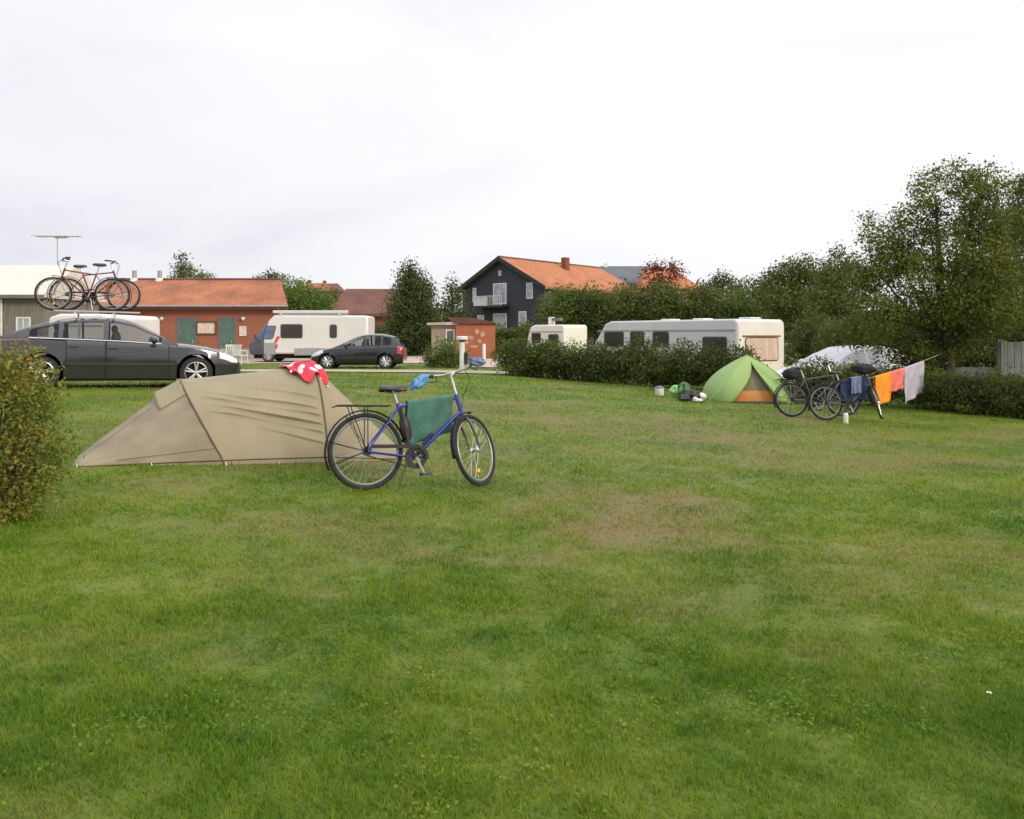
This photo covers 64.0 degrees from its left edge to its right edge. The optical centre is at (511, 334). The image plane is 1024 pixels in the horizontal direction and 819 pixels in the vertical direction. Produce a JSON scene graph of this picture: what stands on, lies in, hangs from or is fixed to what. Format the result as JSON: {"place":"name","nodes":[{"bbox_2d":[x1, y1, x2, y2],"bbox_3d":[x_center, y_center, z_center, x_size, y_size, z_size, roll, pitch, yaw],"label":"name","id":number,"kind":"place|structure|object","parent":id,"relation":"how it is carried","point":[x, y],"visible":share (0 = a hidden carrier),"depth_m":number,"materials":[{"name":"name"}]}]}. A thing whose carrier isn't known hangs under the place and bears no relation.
{"place":"outdoors","nodes":[
{"label":"outdoors","id":0,"kind":"place"},
{"bbox_2d":[241,369,573,376],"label":"path","id":1,"kind":"structure","parent":0,"point":[367,370],"depth_m":31.51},
{"bbox_2d":[465,359,500,366],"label":"gravel path","id":2,"kind":"structure","parent":0,"point":[488,364],"depth_m":38.76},
{"bbox_2d":[482,344,487,360],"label":"marker post","id":3,"kind":"object","parent":2,"relation":"on","point":[484,352],"visible":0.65,"depth_m":43.92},
{"bbox_2d":[0,340,1023,818],"bbox_3d":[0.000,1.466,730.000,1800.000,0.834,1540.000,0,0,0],"label":"ground","id":4,"kind":"structure","parent":0,"point":[862,626],"depth_m":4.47,"materials":[{"name":"plant"}]},
{"bbox_2d":[0,334,93,521],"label":"autumn shrub","id":5,"kind":"object","parent":4,"relation":"on","point":[15,483],"visible":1,"depth_m":5.89,"materials":[{"name":"green plant"}]},
{"bbox_2d":[0,265,106,355],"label":"wooden barn","id":6,"kind":"structure","parent":4,"relation":"on","point":[21,308],"depth_m":40.47,"materials":[{"name":"grey wood"}]},
{"bbox_2d":[16,317,30,330],"bbox_3d":[-23.850,-0.400,39.985,0.700,0.900,0.070,0,0,0],"label":"window","id":7,"kind":"structure","parent":6,"relation":"in","point":[21,322],"depth_m":39.98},
{"bbox_2d":[31,235,81,264],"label":"tv aerial","id":8,"kind":"object","parent":6,"relation":"on","point":[50,236],"visible":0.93,"depth_m":45.98,"materials":[{"name":"metal"}]},
{"bbox_2d":[48,314,159,341],"bbox_3d":[-14.902,0.370,29.100,3.024,2.100,4.287,0,0,0],"label":"caravan","id":9,"kind":"object","parent":4,"relation":"on","point":[126,332],"visible":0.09,"depth_m":28.02,"materials":[{"name":"metal"}]},
{"bbox_2d":[0,310,240,387],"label":"parked car","id":10,"kind":"object","parent":4,"relation":"on","point":[115,357],"visible":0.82,"depth_m":16.64,"materials":[{"name":"grey metal"}]},
{"bbox_2d":[34,257,131,310],"bbox_3d":[-8.788,-1.028,16.797,1.731,1.097,0.611,0,0,-11],"label":"bicycle","id":11,"kind":"object","parent":10,"relation":"on","point":[86,294],"visible":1,"depth_m":16.91,"materials":[{"name":"metal"}]},
{"bbox_2d":[47,260,140,310],"bbox_3d":[-8.838,-1.051,17.355,1.723,1.109,0.585,0,0,-38],"label":"bicycle","id":12,"kind":"object","parent":10,"relation":"on","point":[80,303],"visible":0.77,"depth_m":17.32,"materials":[{"name":"metal"}]},
{"bbox_2d":[167,249,200,277],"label":"conifer","id":13,"kind":"object","parent":4,"relation":"on","point":[179,272],"visible":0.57,"depth_m":71.68,"materials":[{"name":"green plant"}]},
{"bbox_2d":[97,270,287,358],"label":"brick building","id":14,"kind":"structure","parent":4,"relation":"on","point":[217,313],"depth_m":47.50,"materials":[{"name":"orange tile"}]},
{"bbox_2d":[176,317,196,355],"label":"door","id":15,"kind":"structure","parent":14,"relation":"in","point":[185,326],"depth_m":47.48,"materials":[{"name":"wood"}]},
{"bbox_2d":[218,317,235,356],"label":"door","id":16,"kind":"structure","parent":14,"relation":"in","point":[226,325],"depth_m":47.48,"materials":[{"name":"wood"}]},
{"bbox_2d":[178,268,216,277],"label":"broadleaf tree","id":17,"kind":"object","parent":4,"relation":"on","point":[200,274],"visible":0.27,"depth_m":69.71,"materials":[{"name":"green plant"}]},
{"bbox_2d":[73,367,404,466],"bbox_3d":[-2.979,0.890,9.307,3.413,1.126,2.123,0,0,-23],"label":"tunnel tent","id":18,"kind":"object","parent":4,"relation":"on","point":[284,415],"visible":0.94,"depth_m":8.55,"materials":[{"name":"fabric"}]},
{"bbox_2d":[279,360,328,387],"bbox_3d":[-2.360,0.446,9.307,0.421,0.303,0.740,0,0,-27],"label":"cloth","id":19,"kind":"object","parent":18,"relation":"on","point":[306,371],"visible":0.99,"depth_m":9.20,"materials":[{"name":"fabric"}]},
{"bbox_2d":[233,345,247,363],"bbox_3d":[-13.267,0.974,40.000,0.553,0.952,0.550,0,0,20],"label":"garden chair","id":20,"kind":"object","parent":4,"relation":"on","point":[237,351],"visible":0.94,"depth_m":39.78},
{"bbox_2d":[252,267,289,284],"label":"broadleaf tree","id":21,"kind":"object","parent":4,"relation":"on","point":[271,275],"visible":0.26,"depth_m":65.73,"materials":[{"name":"green plant"}]},
{"bbox_2d":[273,273,339,309],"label":"broadleaf tree","id":22,"kind":"object","parent":4,"relation":"on","point":[295,300],"visible":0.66,"depth_m":59.51,"materials":[{"name":"green plant"}]},
{"bbox_2d":[298,280,330,309],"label":"house","id":23,"kind":"structure","parent":4,"relation":"on","point":[315,285],"depth_m":129.87,"materials":[{"name":"beige paint"}]},
{"bbox_2d":[319,284,341,306],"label":"broadleaf tree","id":24,"kind":"object","parent":4,"relation":"on","point":[333,291],"visible":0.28,"depth_m":73.74,"materials":[{"name":"green plant"}]},
{"bbox_2d":[237,352,430,362],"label":"gravel yard","id":25,"kind":"structure","parent":4,"relation":"on","point":[412,359],"depth_m":44.76,"materials":[{"name":"gravel"}]},
{"bbox_2d":[225,345,235,357],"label":"garden chair","id":26,"kind":"object","parent":25,"relation":"on","point":[230,349],"visible":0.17,"depth_m":40.16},
{"bbox_2d":[249,310,374,361],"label":"motorhome","id":27,"kind":"object","parent":25,"relation":"on","point":[283,335],"visible":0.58,"depth_m":42.00,"materials":[{"name":"white metal"}]},
{"bbox_2d":[263,326,275,338],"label":"cab window","id":28,"kind":"structure","parent":27,"relation":"in","point":[270,330],"depth_m":41.98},
{"bbox_2d":[280,324,302,337],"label":"window","id":29,"kind":"structure","parent":27,"relation":"in","point":[286,330],"depth_m":41.98,"materials":[{"name":"black glass"}]},
{"bbox_2d":[306,321,319,347],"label":"door","id":30,"kind":"structure","parent":27,"relation":"in","point":[312,327],"depth_m":41.98,"materials":[{"name":"plastic"}]},
{"bbox_2d":[330,324,336,337],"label":"window","id":31,"kind":"structure","parent":27,"relation":"in","point":[333,328],"depth_m":41.98,"materials":[{"name":"black glass"}]},
{"bbox_2d":[323,281,344,297],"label":"house","id":32,"kind":"structure","parent":4,"relation":"on","point":[339,287],"depth_m":137.01,"materials":[{"name":"brick"}]},
{"bbox_2d":[311,334,406,368],"bbox_3d":[-6.570,0.708,35.200,3.950,1.492,2.047,0,0,0],"label":"parked car","id":33,"kind":"object","parent":4,"relation":"on","point":[365,353],"visible":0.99,"depth_m":34.38,"materials":[{"name":"grey metal"}]},
{"bbox_2d":[330,289,395,325],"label":"brick outbuilding","id":34,"kind":"structure","parent":4,"relation":"on","point":[363,302],"depth_m":67.18,"materials":[{"name":"brown tile"}]},
{"bbox_2d":[375,318,425,353],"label":"hedge","id":35,"kind":"object","parent":4,"relation":"on","point":[377,339],"visible":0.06,"depth_m":57.85,"materials":[{"name":"green plant"}]},
{"bbox_2d":[324,364,494,490],"bbox_3d":[-0.872,0.831,7.584,1.721,1.175,0.522,3,-10,-24],"label":"bicycle","id":36,"kind":"object","parent":4,"relation":"on","point":[459,419],"visible":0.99,"depth_m":7.47,"materials":[{"name":"metal"}]},
{"bbox_2d":[409,374,430,389],"bbox_3d":[-0.887,0.457,7.900,0.255,0.110,0.102,-35,9,-12],"label":"cloth","id":37,"kind":"object","parent":36,"relation":"hanging from","point":[419,382],"visible":1,"depth_m":7.88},
{"bbox_2d":[405,395,452,443],"bbox_3d":[-0.782,0.803,7.670,0.475,0.462,0.108,0,0,-26],"label":"towel","id":38,"kind":"object","parent":36,"relation":"hanging from","point":[427,416],"visible":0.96,"depth_m":7.62,"materials":[{"name":"fabric"}]},
{"bbox_2d":[467,357,485,366],"bbox_3d":[-0.327,0.256,7.651,0.181,0.090,0.110,8,-2,-15],"label":"cloth","id":39,"kind":"object","parent":36,"relation":"attached to","point":[476,361],"visible":1,"depth_m":7.62,"materials":[{"name":"fabric"}]},
{"bbox_2d":[375,255,450,355],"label":"conifer","id":40,"kind":"object","parent":4,"relation":"on","point":[411,308],"visible":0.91,"depth_m":55.32,"materials":[{"name":"green plant"}]},
{"bbox_2d":[417,335,475,367],"bbox_3d":[-2.881,0.743,36.165,2.602,1.584,1.936,0,0,0],"label":"shrub","id":41,"kind":"object","parent":4,"relation":"on","point":[450,356],"visible":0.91,"depth_m":35.82,"materials":[{"name":"green plant"}]},
{"bbox_2d":[438,271,473,321],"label":"conifer","id":42,"kind":"object","parent":4,"relation":"on","point":[456,297],"visible":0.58,"depth_m":75.76,"materials":[{"name":"green plant"}]},
{"bbox_2d":[427,317,496,357],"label":"brick shed","id":43,"kind":"structure","parent":4,"relation":"on","point":[479,332],"depth_m":49.75,"materials":[{"name":"brick"}]},
{"bbox_2d":[446,329,454,342],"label":"window","id":44,"kind":"structure","parent":43,"relation":"in","point":[450,333],"depth_m":49.98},
{"bbox_2d":[456,336,467,371],"bbox_3d":[-1.904,0.773,31.300,0.450,1.420,0.443,0,0,0],"label":"lamp post","id":45,"kind":"object","parent":4,"relation":"on","point":[463,355],"visible":0.84,"depth_m":31.20,"materials":[{"name":"white plastic"}]},
{"bbox_2d":[491,319,544,351],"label":"hedge","id":46,"kind":"object","parent":4,"relation":"on","point":[503,333],"visible":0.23,"depth_m":62.44,"materials":[{"name":"green plant"}]},
{"bbox_2d":[457,256,638,347],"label":"gabled house","id":47,"kind":"structure","parent":4,"relation":"on","point":[502,290],"depth_m":81.79,"materials":[{"name":"black wood"}]},
{"bbox_2d":[477,315,483,319],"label":"window","id":48,"kind":"structure","parent":47,"relation":"in","point":[481,317],"depth_m":83.21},
{"bbox_2d":[493,283,506,303],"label":"balcony door","id":49,"kind":"structure","parent":47,"relation":"in","point":[498,288],"depth_m":81.52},
{"bbox_2d":[493,313,506,328],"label":"window","id":50,"kind":"structure","parent":47,"relation":"in","point":[501,318],"depth_m":81.52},
{"bbox_2d":[519,311,526,327],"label":"window","id":51,"kind":"structure","parent":47,"relation":"in","point":[522,314],"depth_m":79.69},
{"bbox_2d":[526,282,532,298],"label":"window","id":52,"kind":"structure","parent":47,"relation":"in","point":[529,286],"depth_m":79.13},
{"bbox_2d":[527,317,586,355],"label":"caravan","id":53,"kind":"object","parent":4,"relation":"on","point":[564,333],"visible":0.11,"depth_m":46.90,"materials":[{"name":"white metal"}]},
{"bbox_2d":[531,333,540,342],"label":"window","id":54,"kind":"structure","parent":53,"relation":"in","point":[534,335],"depth_m":47.69,"materials":[{"name":"black glass"}]},
{"bbox_2d":[548,334,558,342],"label":"window","id":55,"kind":"structure","parent":53,"relation":"in","point":[550,335],"depth_m":46.58,"materials":[{"name":"black glass"}]},
{"bbox_2d":[530,282,597,341],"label":"broadleaf tree","id":56,"kind":"object","parent":4,"relation":"on","point":[559,305],"visible":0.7,"depth_m":55.04,"materials":[{"name":"green plant"}]},
{"bbox_2d":[558,280,626,349],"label":"broadleaf tree","id":57,"kind":"object","parent":4,"relation":"on","point":[595,311],"visible":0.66,"depth_m":54.34,"materials":[{"name":"green plant"}]},
{"bbox_2d":[288,303,926,342],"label":"distant trees","id":58,"kind":"object","parent":4,"relation":"on","point":[785,337],"visible":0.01,"depth_m":143.91,"materials":[{"name":"green plant"}]},
{"bbox_2d":[487,329,767,386],"bbox_3d":[3.364,0.742,27.341,10.762,1.876,2.372,0,0,40],"label":"hedge","id":59,"kind":"object","parent":4,"relation":"on","point":[646,365],"visible":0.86,"depth_m":26.73,"materials":[{"name":"green plant"}]},
{"bbox_2d":[601,277,658,322],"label":"broadleaf tree","id":60,"kind":"object","parent":4,"relation":"on","point":[626,299],"visible":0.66,"depth_m":52.97,"materials":[{"name":"green plant"}]},
{"bbox_2d":[600,263,661,284],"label":"slate house","id":61,"kind":"structure","parent":4,"relation":"on","point":[628,273],"depth_m":104.57,"materials":[{"name":"grey tile"}]},
{"bbox_2d":[650,385,663,395],"bbox_3d":[3.823,1.469,21.524,0.359,0.280,0.256,0,0,27],"label":"cooking pot","id":62,"kind":"object","parent":4,"relation":"on","point":[659,390],"visible":0.93,"depth_m":21.40,"materials":[{"name":"metal"}]},
{"bbox_2d":[635,254,689,303],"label":"copper beech","id":63,"kind":"object","parent":4,"relation":"on","point":[673,270],"visible":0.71,"depth_m":85.66,"materials":[{"name":"red plant"}]},
{"bbox_2d":[634,277,697,320],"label":"broadleaf tree","id":64,"kind":"object","parent":4,"relation":"on","point":[665,297],"visible":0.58,"depth_m":52.12,"materials":[{"name":"green plant"}]},
{"bbox_2d":[636,264,698,317],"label":"hipped house","id":65,"kind":"structure","parent":4,"relation":"on","point":[683,281],"depth_m":97.22,"materials":[{"name":"orange tile"}]},
{"bbox_2d":[668,385,677,396],"bbox_3d":[4.187,1.446,20.899,0.362,0.320,0.323,0,0,28],"label":"sack","id":66,"kind":"object","parent":4,"relation":"on","point":[673,390],"visible":0.73,"depth_m":20.82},
{"bbox_2d":[677,382,690,395],"bbox_3d":[4.300,1.400,20.398,0.374,0.440,0.355,0,0,0],"label":"sack","id":67,"kind":"object","parent":4,"relation":"on","point":[682,387],"visible":0.59,"depth_m":20.31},
{"bbox_2d":[678,395,689,401],"bbox_3d":[4.134,1.532,19.704,0.302,0.170,0.252,0,0,0],"label":"sack","id":68,"kind":"object","parent":4,"relation":"on","point":[684,398],"visible":0.94,"depth_m":19.63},
{"bbox_2d":[595,317,783,376],"bbox_3d":[6.426,0.641,32.797,2.587,2.510,8.958,0,0,-33],"label":"caravan","id":69,"kind":"object","parent":4,"relation":"on","point":[767,335],"visible":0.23,"depth_m":29.65,"materials":[{"name":"white metal"}]},
{"bbox_2d":[604,331,623,346],"bbox_3d":[4.211,0.196,33.884,0.032,0.640,1.250,0,0,-33],"label":"window","id":70,"kind":"structure","parent":69,"relation":"in","point":[613,338],"depth_m":33.84,"materials":[{"name":"black glass"}]},
{"bbox_2d":[630,331,643,345],"bbox_3d":[4.991,0.196,32.691,0.032,0.640,0.846,0,0,-33],"label":"window","id":71,"kind":"structure","parent":69,"relation":"in","point":[632,333],"depth_m":32.73,"materials":[{"name":"black glass"}]},
{"bbox_2d":[652,331,668,347],"bbox_3d":[5.727,0.196,31.567,0.032,0.640,0.907,0,0,-33],"label":"window","id":72,"kind":"structure","parent":69,"relation":"in","point":[663,335],"depth_m":31.52,"materials":[{"name":"black glass"}]},
{"bbox_2d":[702,336,726,356],"bbox_3d":[7.233,0.446,29.266,0.032,0.740,1.179,0,0,-33],"label":"window","id":73,"kind":"structure","parent":69,"relation":"in","point":[706,341],"depth_m":29.22,"materials":[{"name":"black glass"}]},
{"bbox_2d":[745,337,778,360],"bbox_3d":[8.874,0.526,29.073,1.760,0.860,0.032,0,0,-33],"label":"window","id":74,"kind":"structure","parent":69,"relation":"in","point":[770,345],"depth_m":29.15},
{"bbox_2d":[681,389,700,400],"bbox_3d":[4.374,1.494,19.999,0.480,0.300,0.340,0,0,0],"label":"sack","id":75,"kind":"object","parent":4,"relation":"on","point":[691,393],"visible":0.59,"depth_m":19.91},
{"bbox_2d":[692,397,702,402],"bbox_3d":[4.436,1.557,19.550,0.270,0.140,0.100,0,0,0],"label":"shoe","id":76,"kind":"object","parent":4,"relation":"on","point":[696,400],"visible":1,"depth_m":19.51,"materials":[{"name":"rubber"}]},
{"bbox_2d":[667,277,741,319],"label":"broadleaf tree","id":77,"kind":"object","parent":4,"relation":"on","point":[696,297],"visible":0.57,"depth_m":51.07,"materials":[{"name":"green plant"}]},
{"bbox_2d":[696,268,748,318],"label":"broadleaf tree","id":78,"kind":"object","parent":4,"relation":"on","point":[722,280],"visible":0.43,"depth_m":80.04,"materials":[{"name":"green plant"}]},
{"bbox_2d":[703,284,769,318],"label":"broadleaf tree","id":79,"kind":"object","parent":4,"relation":"on","point":[734,310],"visible":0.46,"depth_m":49.86,"materials":[{"name":"green plant"}]},
{"bbox_2d":[721,267,789,328],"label":"broadleaf tree","id":80,"kind":"object","parent":4,"relation":"on","point":[753,283],"visible":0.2,"depth_m":51.66,"materials":[{"name":"green plant"}]},
{"bbox_2d":[694,355,819,404],"bbox_3d":[6.034,1.127,21.049,2.736,1.218,2.711,0,0,0],"label":"dome tent","id":81,"kind":"object","parent":4,"relation":"on","point":[746,379],"visible":0.88,"depth_m":20.30,"materials":[{"name":"fabric"}]},
{"bbox_2d":[747,251,847,342],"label":"broadleaf tree","id":82,"kind":"object","parent":4,"relation":"on","point":[784,305],"visible":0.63,"depth_m":45.59,"materials":[{"name":"green plant"}]},
{"bbox_2d":[784,311,837,365],"bbox_3d":[12.109,0.471,32.961,2.888,2.919,2.590,0,0,0],"label":"shrub","id":83,"kind":"object","parent":4,"relation":"on","point":[801,346],"visible":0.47,"depth_m":32.70,"materials":[{"name":"green plant"}]},
{"bbox_2d":[780,351,843,402],"bbox_3d":[7.325,1.084,20.240,1.783,1.385,1.227,0,0,-30],"label":"shrub","id":84,"kind":"object","parent":4,"relation":"on","point":[814,370],"visible":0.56,"depth_m":20.16,"materials":[{"name":"green plant"}]},
{"bbox_2d":[773,361,860,416],"bbox_3d":[6.120,1.094,16.537,1.778,1.134,0.620,0,-9,-5],"label":"bicycle","id":85,"kind":"object","parent":4,"relation":"on","point":[792,399],"visible":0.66,"depth_m":16.48,"materials":[{"name":"metal"}]},
{"bbox_2d":[782,368,801,379],"bbox_3d":[5.589,0.794,16.382,0.380,0.240,0.249,0,0,0],"label":"pannier","id":86,"kind":"object","parent":85,"relation":"on","point":[791,374],"visible":1,"depth_m":16.30,"materials":[{"name":"black fabric"}]},
{"bbox_2d":[791,240,888,341],"bbox_3d":[16.247,-1.320,39.657,3.951,6.555,4.865,0,0,-36],"label":"broadleaf tree","id":87,"kind":"object","parent":4,"relation":"on","point":[828,275],"visible":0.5,"depth_m":39.68,"materials":[{"name":"green plant"}]},
{"bbox_2d":[774,345,905,398],"bbox_3d":[9.221,1.041,23.160,4.300,1.472,2.062,0,0,-23],"label":"parked car","id":88,"kind":"object","parent":4,"relation":"on","point":[841,355],"visible":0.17,"depth_m":22.73,"materials":[{"name":"silver metal"}]},
{"bbox_2d":[809,311,874,354],"bbox_3d":[12.290,0.510,30.134,3.074,2.816,2.050,0,0,0],"label":"shrub","id":89,"kind":"object","parent":4,"relation":"on","point":[824,341],"visible":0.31,"depth_m":29.90,"materials":[{"name":"green plant"}]},
{"bbox_2d":[813,358,875,404],"bbox_3d":[8.169,1.182,19.950,1.664,1.222,1.159,0,0,-37],"label":"shrub","id":90,"kind":"object","parent":4,"relation":"on","point":[845,374],"visible":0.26,"depth_m":19.76,"materials":[{"name":"green plant"}]},
{"bbox_2d":[807,360,882,419],"bbox_3d":[6.541,1.095,16.035,1.634,1.168,0.619,0,-8,-4],"label":"bicycle","id":91,"kind":"object","parent":4,"relation":"on","point":[873,396],"visible":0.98,"depth_m":15.94,"materials":[{"name":"metal"}]},
{"bbox_2d":[838,375,867,402],"bbox_3d":[6.679,1.081,16.050,0.562,0.554,0.141,0,0,-6],"label":"jacket","id":92,"kind":"object","parent":91,"relation":"on","point":[844,386],"visible":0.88,"depth_m":16.00,"materials":[{"name":"blue fabric"}]},
{"bbox_2d":[847,376,861,393],"bbox_3d":[6.699,0.988,16.020,0.211,0.358,0.184,0,0,-5],"label":"towel","id":93,"kind":"object","parent":92,"relation":"on","point":[855,384],"visible":1,"depth_m":15.94,"materials":[{"name":"fabric"}]},
{"bbox_2d":[851,363,876,374],"bbox_3d":[6.895,0.677,16.081,0.476,0.220,0.300,0,0,0],"label":"handlebar bag","id":94,"kind":"object","parent":91,"relation":"on","point":[863,368],"visible":1,"depth_m":15.99,"materials":[{"name":"black fabric"}]},
{"bbox_2d":[843,411,847,423],"bbox_3d":[6.276,1.555,15.400,0.090,0.245,0.088,0,0,0],"label":"water bottle","id":95,"kind":"object","parent":4,"relation":"on","point":[845,417],"visible":0.99,"depth_m":15.37,"materials":[{"name":"white plastic"}]},
{"bbox_2d":[855,359,901,405],"bbox_3d":[8.991,1.202,20.009,1.493,1.229,1.317,0,0,0],"label":"shrub","id":96,"kind":"object","parent":4,"relation":"on","point":[879,372],"visible":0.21,"depth_m":19.91,"materials":[{"name":"green plant"}]},
{"bbox_2d":[857,321,918,350],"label":"shrub","id":97,"kind":"object","parent":4,"relation":"on","point":[887,336],"visible":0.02,"depth_m":28.74,"materials":[{"name":"green plant"}]},
{"bbox_2d":[883,340,943,403],"bbox_3d":[10.240,0.998,20.803,1.691,1.694,1.449,0,0,0],"label":"shrub","id":98,"kind":"object","parent":4,"relation":"on","point":[901,363],"visible":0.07,"depth_m":20.74,"materials":[{"name":"green plant"}]},
{"bbox_2d":[829,153,1023,376],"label":"broadleaf tree","id":99,"kind":"object","parent":4,"relation":"on","point":[959,298],"visible":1,"depth_m":20.07,"materials":[{"name":"green plant"}]},
{"bbox_2d":[893,318,1023,371],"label":"hedge","id":100,"kind":"object","parent":4,"relation":"on","point":[988,355],"visible":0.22,"depth_m":25.58,"materials":[{"name":"green plant"}]},
{"bbox_2d":[899,363,1023,417],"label":"hedge","id":101,"kind":"object","parent":4,"relation":"on","point":[1003,394],"visible":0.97,"depth_m":18.20,"materials":[{"name":"green plant"}]},
{"bbox_2d":[955,367,996,381],"bbox_3d":[11.547,1.354,20.500,1.167,1.070,0.132,0,0,16],"label":"plank fence","id":102,"kind":"object","parent":4,"relation":"on","point":[971,370],"visible":0.1,"depth_m":20.44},
{"bbox_2d":[990,168,1023,304],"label":"broadleaf tree","id":103,"kind":"object","parent":4,"relation":"on","point":[1019,190],"visible":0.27,"depth_m":27.12,"materials":[{"name":"green plant"}]},
{"bbox_2d":[996,339,1023,377],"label":"plank fence","id":104,"kind":"object","parent":4,"relation":"on","point":[1010,354],"visible":0.48,"depth_m":20.17,"materials":[{"name":"wood"}]},
{"bbox_2d":[0,0,1023,318],"label":"sky","id":105,"kind":"structure","parent":0,"point":[340,142],"materials":[{"name":"white"}]},
{"bbox_2d":[700,393,706,399],"bbox_3d":[4.651,1.536,20.245,0.326,0.200,0.215,0,0,0],"label":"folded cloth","id":106,"kind":"object","parent":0,"point":[703,396],"visible":0.41,"depth_m":20.17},
{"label":"clothes line","id":107,"kind":"object","parent":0,"visible":0},
{"bbox_2d":[873,372,890,404],"bbox_3d":[7.866,1.150,17.388,0.080,0.687,0.875,0,0,45],"label":"towel","id":108,"kind":"object","parent":107,"relation":"hanging from","point":[882,384],"visible":0.91,"depth_m":17.38,"materials":[{"name":"orange fabric"}]},
{"bbox_2d":[889,368,904,391],"bbox_3d":[8.393,1.004,17.936,0.905,0.518,0.120,0,0,-44],"label":"towel","id":109,"kind":"object","parent":107,"relation":"hanging from","point":[897,377],"visible":0.9,"depth_m":17.98,"materials":[{"name":"pink fabric"}]},
{"bbox_2d":[902,361,924,402],"bbox_3d":[9.168,1.088,18.700,0.100,0.950,1.275,0,0,45],"label":"towel","id":110,"kind":"object","parent":107,"relation":"hanging from","point":[913,381],"visible":1,"depth_m":18.62,"materials":[{"name":"white fabric"}]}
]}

